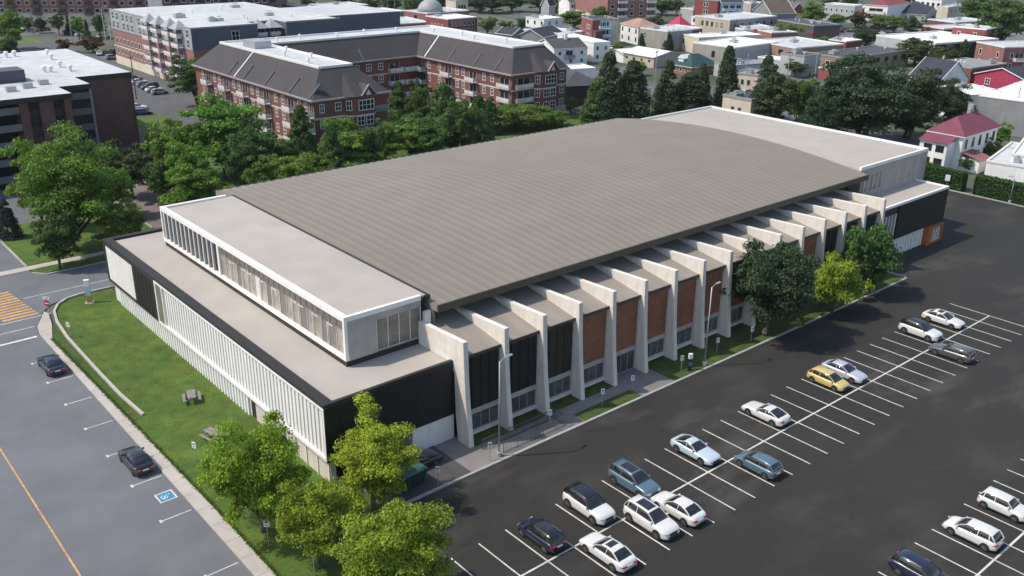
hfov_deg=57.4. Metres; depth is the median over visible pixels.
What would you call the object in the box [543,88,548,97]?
window
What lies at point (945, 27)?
shop
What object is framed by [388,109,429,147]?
tree
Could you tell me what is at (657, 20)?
tree
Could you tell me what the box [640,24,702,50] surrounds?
commercial building
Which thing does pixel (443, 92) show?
conifer tree
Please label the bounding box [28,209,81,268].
tree
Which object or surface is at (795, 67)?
tree
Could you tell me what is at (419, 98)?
tree
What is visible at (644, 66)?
tree
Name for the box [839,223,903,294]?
tree
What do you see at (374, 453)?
tree
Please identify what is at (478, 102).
conifer tree
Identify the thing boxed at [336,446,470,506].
service bay
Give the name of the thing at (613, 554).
parked car
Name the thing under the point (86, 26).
cedar tree
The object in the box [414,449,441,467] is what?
parked car
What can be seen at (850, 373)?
parked car
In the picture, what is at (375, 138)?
tree
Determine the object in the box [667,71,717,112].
cedar tree
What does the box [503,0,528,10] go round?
tree
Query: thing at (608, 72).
cedar tree
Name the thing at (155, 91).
parked car
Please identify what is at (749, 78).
house
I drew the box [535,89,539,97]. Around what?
window
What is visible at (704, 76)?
cedar tree
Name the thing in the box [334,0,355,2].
tree
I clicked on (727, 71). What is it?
cedar tree
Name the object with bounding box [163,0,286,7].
apartment block
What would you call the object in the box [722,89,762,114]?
house
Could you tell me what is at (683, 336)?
bay window
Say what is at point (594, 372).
bay window
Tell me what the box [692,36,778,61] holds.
workshop
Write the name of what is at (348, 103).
window
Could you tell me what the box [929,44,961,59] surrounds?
tree
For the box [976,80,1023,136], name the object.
hall
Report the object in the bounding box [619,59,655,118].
cedar tree
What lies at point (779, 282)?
tree
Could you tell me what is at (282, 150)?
tree
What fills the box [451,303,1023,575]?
stall markings
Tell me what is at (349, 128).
tree
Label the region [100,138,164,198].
tree
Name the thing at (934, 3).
commercial building
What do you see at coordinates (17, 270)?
pavement
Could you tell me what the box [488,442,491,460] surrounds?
parking sign
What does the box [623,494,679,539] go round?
parked car
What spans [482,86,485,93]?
window
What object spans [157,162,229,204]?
tree
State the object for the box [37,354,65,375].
parked car
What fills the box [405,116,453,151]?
tree
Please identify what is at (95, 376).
verge
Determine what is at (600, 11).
tree
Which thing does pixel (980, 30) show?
apartment house
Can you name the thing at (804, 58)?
commercial building
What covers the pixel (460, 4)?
house
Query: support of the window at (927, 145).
in the house at (950, 143)
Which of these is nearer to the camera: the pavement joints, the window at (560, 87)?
the pavement joints
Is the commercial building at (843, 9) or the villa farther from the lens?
the commercial building at (843, 9)
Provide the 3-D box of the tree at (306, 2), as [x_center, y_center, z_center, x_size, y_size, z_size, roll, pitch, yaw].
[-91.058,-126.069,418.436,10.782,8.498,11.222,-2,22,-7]
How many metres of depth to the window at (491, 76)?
215.72 m
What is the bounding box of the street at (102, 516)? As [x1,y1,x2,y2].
[0,242,252,575]
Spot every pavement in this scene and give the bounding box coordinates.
[0,251,103,275]
[37,312,276,575]
[364,368,673,506]
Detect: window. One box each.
[28,102,37,110]
[31,118,40,127]
[34,135,43,143]
[53,99,62,107]
[55,116,64,123]
[155,284,164,323]
[319,104,324,113]
[335,102,341,110]
[346,101,351,110]
[357,115,364,125]
[358,98,374,110]
[366,64,371,71]
[366,114,373,124]
[377,307,419,348]
[378,63,382,69]
[378,75,383,82]
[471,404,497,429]
[482,72,485,80]
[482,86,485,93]
[490,74,493,82]
[490,88,493,95]
[511,389,535,413]
[535,75,539,83]
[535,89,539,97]
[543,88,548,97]
[545,74,556,83]
[549,375,570,398]
[550,87,555,96]
[550,100,555,108]
[559,85,563,92]
[560,72,563,79]
[584,362,603,383]
[647,338,663,356]
[677,326,691,344]
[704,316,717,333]
[731,306,742,322]
[860,172,882,192]
[924,143,931,150]
[933,158,941,165]
[935,145,943,152]
[984,78,990,84]
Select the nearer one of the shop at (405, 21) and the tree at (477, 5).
the shop at (405, 21)
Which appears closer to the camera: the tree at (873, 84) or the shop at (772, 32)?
the tree at (873, 84)
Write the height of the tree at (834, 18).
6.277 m
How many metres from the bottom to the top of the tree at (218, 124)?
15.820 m
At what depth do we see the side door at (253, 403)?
88.83 m
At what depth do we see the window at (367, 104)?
185.24 m
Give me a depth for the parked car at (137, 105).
222.83 m
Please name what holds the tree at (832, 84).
on the ground at (650, 76)
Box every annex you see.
[758,55,780,71]
[817,66,846,79]
[935,81,993,116]
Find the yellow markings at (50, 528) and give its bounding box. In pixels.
[0,292,80,575]
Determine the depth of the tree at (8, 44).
277.43 m
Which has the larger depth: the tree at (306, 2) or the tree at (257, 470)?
the tree at (306, 2)
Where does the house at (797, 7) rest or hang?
on the ground at (650, 76)
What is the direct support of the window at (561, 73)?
in the condominium
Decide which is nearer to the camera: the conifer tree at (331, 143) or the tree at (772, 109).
the conifer tree at (331, 143)
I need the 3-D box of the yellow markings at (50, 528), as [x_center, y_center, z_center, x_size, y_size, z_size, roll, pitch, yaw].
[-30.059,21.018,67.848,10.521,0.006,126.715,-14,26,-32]
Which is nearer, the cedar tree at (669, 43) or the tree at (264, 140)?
the tree at (264, 140)
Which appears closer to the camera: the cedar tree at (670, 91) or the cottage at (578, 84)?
the cedar tree at (670, 91)
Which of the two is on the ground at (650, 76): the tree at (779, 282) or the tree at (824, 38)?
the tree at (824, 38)
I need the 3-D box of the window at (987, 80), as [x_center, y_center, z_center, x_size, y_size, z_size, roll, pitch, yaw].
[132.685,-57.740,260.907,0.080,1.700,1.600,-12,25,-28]
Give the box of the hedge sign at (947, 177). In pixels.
[945,175,950,184]
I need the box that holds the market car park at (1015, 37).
[839,24,1023,44]
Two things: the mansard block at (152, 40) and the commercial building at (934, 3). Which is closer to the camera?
the mansard block at (152, 40)
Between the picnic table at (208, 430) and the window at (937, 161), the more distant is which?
the window at (937, 161)
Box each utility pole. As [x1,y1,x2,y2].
[127,55,136,98]
[654,51,657,89]
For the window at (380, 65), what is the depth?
230.19 m
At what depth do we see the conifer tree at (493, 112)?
200.46 m
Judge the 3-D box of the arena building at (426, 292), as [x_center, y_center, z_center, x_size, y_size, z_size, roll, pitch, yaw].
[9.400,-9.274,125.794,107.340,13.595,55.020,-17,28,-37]
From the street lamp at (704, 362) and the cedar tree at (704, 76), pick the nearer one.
the street lamp at (704, 362)
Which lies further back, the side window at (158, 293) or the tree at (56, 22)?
the tree at (56, 22)
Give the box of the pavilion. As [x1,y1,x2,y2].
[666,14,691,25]
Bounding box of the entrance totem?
[83,279,93,303]
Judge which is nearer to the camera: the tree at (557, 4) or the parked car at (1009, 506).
the parked car at (1009, 506)
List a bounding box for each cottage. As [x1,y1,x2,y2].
[565,69,592,104]
[673,53,714,74]
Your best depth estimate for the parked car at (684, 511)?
74.73 m
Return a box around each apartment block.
[0,0,147,22]
[0,49,139,184]
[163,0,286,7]
[574,0,656,25]
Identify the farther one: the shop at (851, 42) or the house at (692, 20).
the house at (692, 20)
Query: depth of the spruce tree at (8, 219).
134.96 m
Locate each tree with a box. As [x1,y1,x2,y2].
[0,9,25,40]
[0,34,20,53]
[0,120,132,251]
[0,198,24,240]
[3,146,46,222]
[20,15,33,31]
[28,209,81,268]
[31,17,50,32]
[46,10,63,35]
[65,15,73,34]
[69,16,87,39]
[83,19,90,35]
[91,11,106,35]
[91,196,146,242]
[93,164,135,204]
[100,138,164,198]
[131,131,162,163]
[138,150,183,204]
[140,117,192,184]
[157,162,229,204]
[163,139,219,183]
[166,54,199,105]
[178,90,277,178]
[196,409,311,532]
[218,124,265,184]
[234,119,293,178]
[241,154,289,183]
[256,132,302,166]
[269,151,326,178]
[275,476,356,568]
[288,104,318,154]
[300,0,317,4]
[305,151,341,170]
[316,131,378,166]
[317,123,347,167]
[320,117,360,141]
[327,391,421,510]
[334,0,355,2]
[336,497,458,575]
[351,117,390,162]
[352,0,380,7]
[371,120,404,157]
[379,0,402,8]
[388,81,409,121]
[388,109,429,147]
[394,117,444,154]
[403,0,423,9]
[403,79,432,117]
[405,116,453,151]
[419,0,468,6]
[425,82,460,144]
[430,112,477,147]
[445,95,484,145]
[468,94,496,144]
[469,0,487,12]
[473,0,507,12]
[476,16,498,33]
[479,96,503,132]
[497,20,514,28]
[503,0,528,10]
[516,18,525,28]
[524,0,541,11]
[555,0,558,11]
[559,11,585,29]
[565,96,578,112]
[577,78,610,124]
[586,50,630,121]
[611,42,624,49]
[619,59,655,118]
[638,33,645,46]
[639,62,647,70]
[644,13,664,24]
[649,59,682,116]
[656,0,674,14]
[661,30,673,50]
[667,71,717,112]
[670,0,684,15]
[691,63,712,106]
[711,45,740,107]
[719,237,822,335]
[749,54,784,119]
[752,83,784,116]
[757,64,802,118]
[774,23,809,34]
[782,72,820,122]
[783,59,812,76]
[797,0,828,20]
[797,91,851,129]
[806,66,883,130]
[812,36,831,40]
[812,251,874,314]
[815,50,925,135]
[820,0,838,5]
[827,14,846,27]
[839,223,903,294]
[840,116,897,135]
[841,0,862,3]
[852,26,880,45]
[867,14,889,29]
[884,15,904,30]
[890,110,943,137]
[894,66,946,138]
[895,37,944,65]
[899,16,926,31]
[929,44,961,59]
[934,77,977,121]
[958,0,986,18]
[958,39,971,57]
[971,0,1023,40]
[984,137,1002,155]
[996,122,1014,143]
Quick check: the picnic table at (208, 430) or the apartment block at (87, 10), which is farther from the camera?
the apartment block at (87, 10)
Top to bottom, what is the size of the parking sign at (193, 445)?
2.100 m
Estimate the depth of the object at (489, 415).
87.06 m
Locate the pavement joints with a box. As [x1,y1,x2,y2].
[38,330,270,575]
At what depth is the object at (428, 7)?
396.35 m
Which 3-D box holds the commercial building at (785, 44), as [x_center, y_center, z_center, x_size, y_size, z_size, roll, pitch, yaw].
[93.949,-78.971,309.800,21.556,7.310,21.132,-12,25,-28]
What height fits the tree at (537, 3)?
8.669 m
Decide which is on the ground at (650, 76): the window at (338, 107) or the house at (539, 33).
the house at (539, 33)
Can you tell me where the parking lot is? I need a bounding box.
[333,191,1023,575]
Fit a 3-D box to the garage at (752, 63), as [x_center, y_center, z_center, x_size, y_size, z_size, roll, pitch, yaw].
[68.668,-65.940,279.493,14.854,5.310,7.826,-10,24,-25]
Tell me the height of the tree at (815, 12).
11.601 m
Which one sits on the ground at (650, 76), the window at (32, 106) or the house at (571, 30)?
the house at (571, 30)
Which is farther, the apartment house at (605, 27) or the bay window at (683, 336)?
the apartment house at (605, 27)
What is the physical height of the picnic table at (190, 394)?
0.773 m
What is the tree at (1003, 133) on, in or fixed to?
on the ground at (650, 76)
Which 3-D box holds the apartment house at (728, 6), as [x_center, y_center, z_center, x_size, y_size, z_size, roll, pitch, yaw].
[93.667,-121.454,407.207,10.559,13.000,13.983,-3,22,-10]
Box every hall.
[875,30,998,62]
[900,0,934,22]
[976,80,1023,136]
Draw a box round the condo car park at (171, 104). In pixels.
[0,41,205,143]
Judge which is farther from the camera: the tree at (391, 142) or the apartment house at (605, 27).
the apartment house at (605, 27)
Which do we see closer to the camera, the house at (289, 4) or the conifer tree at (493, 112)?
the conifer tree at (493, 112)
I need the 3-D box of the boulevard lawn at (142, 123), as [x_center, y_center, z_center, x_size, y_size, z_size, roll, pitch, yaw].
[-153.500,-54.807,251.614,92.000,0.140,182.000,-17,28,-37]
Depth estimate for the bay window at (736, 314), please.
109.96 m
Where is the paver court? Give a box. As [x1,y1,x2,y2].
[115,183,170,228]
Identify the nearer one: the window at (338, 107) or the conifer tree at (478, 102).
the window at (338, 107)
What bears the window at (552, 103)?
in the condominium
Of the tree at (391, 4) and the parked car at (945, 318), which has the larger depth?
the tree at (391, 4)
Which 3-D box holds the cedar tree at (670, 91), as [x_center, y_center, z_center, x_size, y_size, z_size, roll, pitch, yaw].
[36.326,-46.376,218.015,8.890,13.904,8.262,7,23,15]
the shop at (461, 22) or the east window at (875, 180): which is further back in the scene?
the shop at (461, 22)
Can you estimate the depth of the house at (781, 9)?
409.81 m
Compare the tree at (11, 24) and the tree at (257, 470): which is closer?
the tree at (257, 470)
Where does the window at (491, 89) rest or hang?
in the condominium
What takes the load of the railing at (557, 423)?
on the pavement at (474, 458)
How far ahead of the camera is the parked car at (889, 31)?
380.60 m
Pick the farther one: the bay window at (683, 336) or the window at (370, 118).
the window at (370, 118)
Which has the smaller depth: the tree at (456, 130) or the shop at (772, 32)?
the tree at (456, 130)
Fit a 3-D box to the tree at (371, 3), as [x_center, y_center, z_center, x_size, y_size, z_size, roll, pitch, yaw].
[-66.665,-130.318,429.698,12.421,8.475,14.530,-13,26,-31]
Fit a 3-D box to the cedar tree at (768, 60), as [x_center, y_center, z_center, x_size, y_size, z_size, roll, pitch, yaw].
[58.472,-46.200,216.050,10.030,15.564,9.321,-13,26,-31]
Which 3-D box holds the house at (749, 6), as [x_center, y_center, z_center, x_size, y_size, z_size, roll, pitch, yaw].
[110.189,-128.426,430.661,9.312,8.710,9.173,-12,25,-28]
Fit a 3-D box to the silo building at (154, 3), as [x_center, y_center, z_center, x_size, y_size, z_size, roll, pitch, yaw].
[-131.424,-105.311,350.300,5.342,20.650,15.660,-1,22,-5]
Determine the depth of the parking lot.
84.53 m
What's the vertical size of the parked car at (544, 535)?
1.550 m
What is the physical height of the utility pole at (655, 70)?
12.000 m
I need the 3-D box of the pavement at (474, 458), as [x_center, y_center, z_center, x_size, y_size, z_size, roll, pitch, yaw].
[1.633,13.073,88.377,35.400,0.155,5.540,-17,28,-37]
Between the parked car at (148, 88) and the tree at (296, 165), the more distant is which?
the parked car at (148, 88)
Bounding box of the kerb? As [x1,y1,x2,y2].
[0,189,1023,565]
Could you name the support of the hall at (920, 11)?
on the ground at (650, 76)
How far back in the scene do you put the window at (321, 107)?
180.86 m
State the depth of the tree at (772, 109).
210.85 m
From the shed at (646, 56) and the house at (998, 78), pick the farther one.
the shed at (646, 56)
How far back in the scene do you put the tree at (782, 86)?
208.02 m
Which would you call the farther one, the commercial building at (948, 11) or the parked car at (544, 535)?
the commercial building at (948, 11)
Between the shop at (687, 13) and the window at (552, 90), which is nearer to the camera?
the window at (552, 90)
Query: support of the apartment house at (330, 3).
on the ground at (650, 76)
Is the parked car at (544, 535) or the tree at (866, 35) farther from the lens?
the tree at (866, 35)
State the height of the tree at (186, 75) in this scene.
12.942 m
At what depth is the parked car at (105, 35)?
342.40 m
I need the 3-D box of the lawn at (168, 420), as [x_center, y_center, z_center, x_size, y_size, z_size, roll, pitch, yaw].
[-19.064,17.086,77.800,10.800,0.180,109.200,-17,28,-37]
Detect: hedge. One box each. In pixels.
[923,163,968,191]
[972,174,1023,204]
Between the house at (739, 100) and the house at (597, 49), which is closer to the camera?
the house at (739, 100)
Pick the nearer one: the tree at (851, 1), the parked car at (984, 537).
the parked car at (984, 537)
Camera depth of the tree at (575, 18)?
376.37 m
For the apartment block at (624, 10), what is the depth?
399.68 m
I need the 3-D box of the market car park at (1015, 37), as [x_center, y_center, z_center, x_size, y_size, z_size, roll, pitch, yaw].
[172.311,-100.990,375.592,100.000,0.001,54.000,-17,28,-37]
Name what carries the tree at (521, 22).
on the ground at (650, 76)
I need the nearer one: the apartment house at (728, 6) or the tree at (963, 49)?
the tree at (963, 49)
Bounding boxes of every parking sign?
[191,441,196,460]
[263,520,269,546]
[435,466,439,479]
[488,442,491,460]
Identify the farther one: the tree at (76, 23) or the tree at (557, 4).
the tree at (557, 4)
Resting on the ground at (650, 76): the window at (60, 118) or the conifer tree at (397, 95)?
the conifer tree at (397, 95)
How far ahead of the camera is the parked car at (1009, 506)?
76.01 m
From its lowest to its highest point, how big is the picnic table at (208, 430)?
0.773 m
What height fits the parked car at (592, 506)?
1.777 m
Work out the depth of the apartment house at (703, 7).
403.96 m
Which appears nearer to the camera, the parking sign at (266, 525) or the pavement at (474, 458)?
the parking sign at (266, 525)
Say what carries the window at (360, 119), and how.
in the condominium
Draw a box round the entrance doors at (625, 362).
[616,349,634,374]
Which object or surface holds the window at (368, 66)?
in the condominium
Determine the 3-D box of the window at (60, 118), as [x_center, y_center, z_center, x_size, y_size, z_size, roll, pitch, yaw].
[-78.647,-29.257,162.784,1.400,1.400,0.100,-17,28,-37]
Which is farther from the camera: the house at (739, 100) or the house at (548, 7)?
the house at (548, 7)
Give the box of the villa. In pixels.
[525,14,562,27]
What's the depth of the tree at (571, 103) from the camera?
224.33 m
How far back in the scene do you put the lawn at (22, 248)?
137.67 m
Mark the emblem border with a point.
(157, 498)
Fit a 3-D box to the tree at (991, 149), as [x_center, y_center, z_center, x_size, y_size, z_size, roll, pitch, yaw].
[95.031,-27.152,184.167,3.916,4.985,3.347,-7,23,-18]
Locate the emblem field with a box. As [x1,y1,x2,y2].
[156,491,175,501]
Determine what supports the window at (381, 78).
in the condominium
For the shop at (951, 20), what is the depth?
399.19 m
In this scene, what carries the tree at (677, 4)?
on the ground at (650, 76)
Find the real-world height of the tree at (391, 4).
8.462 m
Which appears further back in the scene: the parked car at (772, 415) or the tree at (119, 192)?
the tree at (119, 192)
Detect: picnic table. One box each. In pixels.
[182,389,201,403]
[199,427,223,443]
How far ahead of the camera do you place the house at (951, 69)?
255.67 m
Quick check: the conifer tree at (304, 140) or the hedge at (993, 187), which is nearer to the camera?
the hedge at (993, 187)
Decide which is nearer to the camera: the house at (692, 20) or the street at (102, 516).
the street at (102, 516)
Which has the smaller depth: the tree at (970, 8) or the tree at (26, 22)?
the tree at (26, 22)
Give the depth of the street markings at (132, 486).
92.62 m
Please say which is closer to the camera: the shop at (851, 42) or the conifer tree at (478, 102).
the conifer tree at (478, 102)
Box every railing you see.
[482,412,548,449]
[503,406,566,452]
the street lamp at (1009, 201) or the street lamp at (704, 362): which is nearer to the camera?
the street lamp at (704, 362)
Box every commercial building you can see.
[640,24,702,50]
[695,12,776,32]
[753,36,843,56]
[779,48,821,76]
[815,45,909,69]
[823,2,862,22]
[915,0,956,15]
[936,3,965,17]
[949,57,1006,83]
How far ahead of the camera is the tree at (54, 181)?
125.12 m
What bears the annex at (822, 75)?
on the ground at (650, 76)
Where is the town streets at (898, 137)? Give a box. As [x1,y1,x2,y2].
[0,10,920,145]
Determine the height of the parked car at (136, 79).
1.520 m
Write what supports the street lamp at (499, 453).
on the pavement at (474, 458)
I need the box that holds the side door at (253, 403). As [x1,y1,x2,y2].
[252,401,256,417]
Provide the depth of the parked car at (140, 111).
217.22 m
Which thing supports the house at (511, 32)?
on the ground at (650, 76)
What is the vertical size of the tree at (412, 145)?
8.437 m
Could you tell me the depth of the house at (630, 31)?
345.17 m
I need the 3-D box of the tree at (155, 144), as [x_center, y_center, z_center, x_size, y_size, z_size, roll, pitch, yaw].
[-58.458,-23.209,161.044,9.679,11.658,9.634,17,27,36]
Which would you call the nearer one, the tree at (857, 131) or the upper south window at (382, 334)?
the upper south window at (382, 334)
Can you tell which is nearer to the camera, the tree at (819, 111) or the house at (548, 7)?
the tree at (819, 111)
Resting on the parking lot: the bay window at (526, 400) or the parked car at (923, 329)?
the parked car at (923, 329)
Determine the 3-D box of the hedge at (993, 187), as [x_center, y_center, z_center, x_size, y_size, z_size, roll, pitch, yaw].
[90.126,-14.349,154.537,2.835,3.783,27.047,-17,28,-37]
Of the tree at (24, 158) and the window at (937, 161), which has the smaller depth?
the tree at (24, 158)
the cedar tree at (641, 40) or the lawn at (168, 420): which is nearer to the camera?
the lawn at (168, 420)
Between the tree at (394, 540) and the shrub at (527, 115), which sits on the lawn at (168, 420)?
the tree at (394, 540)
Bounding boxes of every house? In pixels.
[285,2,310,7]
[309,1,367,5]
[446,0,467,9]
[495,25,524,38]
[517,24,562,41]
[523,27,583,37]
[538,33,588,64]
[540,0,556,15]
[557,33,610,61]
[558,0,574,13]
[581,13,619,44]
[620,18,659,44]
[691,16,694,26]
[693,0,719,15]
[719,0,743,12]
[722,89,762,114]
[734,68,765,89]
[742,0,759,12]
[752,0,796,23]
[789,0,804,18]
[864,0,909,23]
[909,56,969,84]
[919,103,1001,173]
[951,23,997,37]
[974,40,1023,67]
[974,66,1023,88]
[1010,138,1023,162]
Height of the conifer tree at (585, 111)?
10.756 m
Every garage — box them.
[566,63,595,78]
[713,58,768,76]
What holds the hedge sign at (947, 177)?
on the ground at (650, 76)
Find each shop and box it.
[378,7,403,16]
[400,16,425,26]
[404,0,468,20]
[425,12,477,31]
[680,5,693,22]
[735,25,784,33]
[738,23,797,38]
[778,18,840,38]
[829,36,862,48]
[921,23,1009,36]
[927,17,981,24]
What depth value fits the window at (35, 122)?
160.35 m
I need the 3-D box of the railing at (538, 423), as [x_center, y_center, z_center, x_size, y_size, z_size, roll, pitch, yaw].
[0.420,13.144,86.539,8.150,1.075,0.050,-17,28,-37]
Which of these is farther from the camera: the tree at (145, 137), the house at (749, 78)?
the house at (749, 78)
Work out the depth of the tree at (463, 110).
182.43 m
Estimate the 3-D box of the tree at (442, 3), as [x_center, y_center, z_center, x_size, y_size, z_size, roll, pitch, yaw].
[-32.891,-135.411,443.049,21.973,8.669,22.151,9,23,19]
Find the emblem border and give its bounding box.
[154,489,177,502]
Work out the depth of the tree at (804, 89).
206.43 m
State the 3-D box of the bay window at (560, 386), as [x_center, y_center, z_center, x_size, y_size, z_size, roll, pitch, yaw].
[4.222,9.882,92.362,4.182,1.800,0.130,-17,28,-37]
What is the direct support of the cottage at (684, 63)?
on the ground at (650, 76)
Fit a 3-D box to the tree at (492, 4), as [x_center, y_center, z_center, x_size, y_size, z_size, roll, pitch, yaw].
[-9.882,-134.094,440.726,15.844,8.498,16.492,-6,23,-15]
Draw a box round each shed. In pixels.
[611,48,629,62]
[621,46,684,67]
[984,141,1023,181]
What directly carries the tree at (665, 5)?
on the ground at (650, 76)
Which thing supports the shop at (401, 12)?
on the ground at (650, 76)
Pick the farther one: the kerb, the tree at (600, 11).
the tree at (600, 11)
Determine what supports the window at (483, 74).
in the condominium
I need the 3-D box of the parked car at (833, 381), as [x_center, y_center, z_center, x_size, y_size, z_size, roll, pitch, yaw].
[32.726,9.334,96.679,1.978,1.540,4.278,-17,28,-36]
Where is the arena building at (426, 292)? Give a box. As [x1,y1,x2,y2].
[102,106,948,483]
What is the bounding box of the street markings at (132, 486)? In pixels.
[0,279,237,575]
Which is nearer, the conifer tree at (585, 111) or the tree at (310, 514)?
the tree at (310, 514)
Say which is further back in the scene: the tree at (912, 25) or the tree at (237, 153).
the tree at (912, 25)
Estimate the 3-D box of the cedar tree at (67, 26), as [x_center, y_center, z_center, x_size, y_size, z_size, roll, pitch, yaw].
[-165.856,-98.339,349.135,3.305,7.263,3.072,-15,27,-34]
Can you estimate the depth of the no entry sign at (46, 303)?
108.88 m
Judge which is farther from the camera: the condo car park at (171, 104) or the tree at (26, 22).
the tree at (26, 22)
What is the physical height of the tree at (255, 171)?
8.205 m
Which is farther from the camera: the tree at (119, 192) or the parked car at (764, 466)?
the tree at (119, 192)
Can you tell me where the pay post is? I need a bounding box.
[687,353,692,370]
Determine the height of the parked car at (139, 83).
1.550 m
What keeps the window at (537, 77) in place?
in the condominium
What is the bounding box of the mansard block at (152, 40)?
[109,2,399,82]
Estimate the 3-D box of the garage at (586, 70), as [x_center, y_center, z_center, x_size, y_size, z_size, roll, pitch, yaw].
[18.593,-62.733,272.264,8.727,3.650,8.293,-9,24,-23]
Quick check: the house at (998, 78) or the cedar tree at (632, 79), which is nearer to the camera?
the cedar tree at (632, 79)
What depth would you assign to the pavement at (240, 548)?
79.63 m
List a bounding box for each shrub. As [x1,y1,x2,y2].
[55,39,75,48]
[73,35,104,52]
[491,103,550,128]
[538,110,569,127]
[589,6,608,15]
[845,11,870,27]
[958,156,973,169]
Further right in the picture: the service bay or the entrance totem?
the service bay
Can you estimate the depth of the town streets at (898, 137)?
286.55 m
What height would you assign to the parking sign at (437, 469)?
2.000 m
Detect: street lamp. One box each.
[496,353,512,457]
[702,281,720,365]
[1008,176,1014,202]
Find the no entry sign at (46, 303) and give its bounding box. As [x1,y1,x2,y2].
[42,296,49,317]
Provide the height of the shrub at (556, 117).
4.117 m
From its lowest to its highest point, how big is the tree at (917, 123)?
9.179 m
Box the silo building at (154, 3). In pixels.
[147,0,163,6]
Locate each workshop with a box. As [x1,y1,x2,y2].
[682,30,761,52]
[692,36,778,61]
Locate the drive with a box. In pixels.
[0,187,113,223]
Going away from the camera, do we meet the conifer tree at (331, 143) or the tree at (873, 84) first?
the conifer tree at (331, 143)
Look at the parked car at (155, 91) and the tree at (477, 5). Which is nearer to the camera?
the parked car at (155, 91)
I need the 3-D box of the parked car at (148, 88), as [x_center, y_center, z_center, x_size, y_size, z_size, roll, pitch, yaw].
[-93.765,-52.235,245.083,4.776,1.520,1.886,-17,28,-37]
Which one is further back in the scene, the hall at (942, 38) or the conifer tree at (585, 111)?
the hall at (942, 38)
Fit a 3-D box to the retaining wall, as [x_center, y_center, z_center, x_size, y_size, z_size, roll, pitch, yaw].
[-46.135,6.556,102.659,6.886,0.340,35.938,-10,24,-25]
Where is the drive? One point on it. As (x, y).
(22, 215)
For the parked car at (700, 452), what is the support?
on the parking lot
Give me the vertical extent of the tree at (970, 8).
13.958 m
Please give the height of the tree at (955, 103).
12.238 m
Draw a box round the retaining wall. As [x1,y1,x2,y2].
[53,286,144,415]
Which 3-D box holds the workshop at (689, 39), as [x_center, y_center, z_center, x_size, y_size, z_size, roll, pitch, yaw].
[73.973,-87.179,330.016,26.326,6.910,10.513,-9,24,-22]
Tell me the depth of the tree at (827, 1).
463.62 m
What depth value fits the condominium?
214.40 m
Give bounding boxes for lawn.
[0,113,583,272]
[4,37,183,133]
[56,288,383,575]
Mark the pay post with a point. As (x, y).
(690, 357)
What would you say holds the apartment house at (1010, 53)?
on the ground at (650, 76)
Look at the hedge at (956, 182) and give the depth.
166.58 m
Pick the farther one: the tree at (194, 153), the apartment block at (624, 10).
the apartment block at (624, 10)
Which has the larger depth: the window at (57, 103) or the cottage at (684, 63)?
the cottage at (684, 63)
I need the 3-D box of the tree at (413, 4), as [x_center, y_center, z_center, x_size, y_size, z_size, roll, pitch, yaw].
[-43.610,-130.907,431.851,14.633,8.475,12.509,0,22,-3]
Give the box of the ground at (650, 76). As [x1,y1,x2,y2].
[0,0,1023,573]
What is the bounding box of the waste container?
[395,461,427,492]
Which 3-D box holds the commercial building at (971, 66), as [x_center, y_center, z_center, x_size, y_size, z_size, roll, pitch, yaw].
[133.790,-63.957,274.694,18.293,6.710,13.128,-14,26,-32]
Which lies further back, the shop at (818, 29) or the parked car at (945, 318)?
the shop at (818, 29)
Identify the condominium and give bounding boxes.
[191,25,569,143]
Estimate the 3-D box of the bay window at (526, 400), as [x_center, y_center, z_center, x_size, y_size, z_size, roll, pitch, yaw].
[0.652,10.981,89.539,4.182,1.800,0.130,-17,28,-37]
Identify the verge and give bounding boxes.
[53,324,142,420]
[473,271,903,446]
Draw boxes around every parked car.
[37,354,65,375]
[97,33,109,37]
[105,54,115,59]
[109,48,115,54]
[118,445,154,476]
[131,78,148,84]
[135,103,147,108]
[135,108,152,115]
[136,81,146,86]
[140,82,158,88]
[144,86,164,91]
[150,88,168,94]
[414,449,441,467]
[517,517,566,553]
[562,481,615,524]
[579,532,636,573]
[608,458,660,499]
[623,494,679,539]
[650,491,706,526]
[670,434,720,465]
[734,450,782,479]
[741,401,790,426]
[806,365,849,391]
[821,359,867,383]
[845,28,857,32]
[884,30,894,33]
[888,548,948,575]
[898,316,942,341]
[921,308,964,329]
[928,343,975,363]
[942,516,1004,551]
[977,486,1023,522]

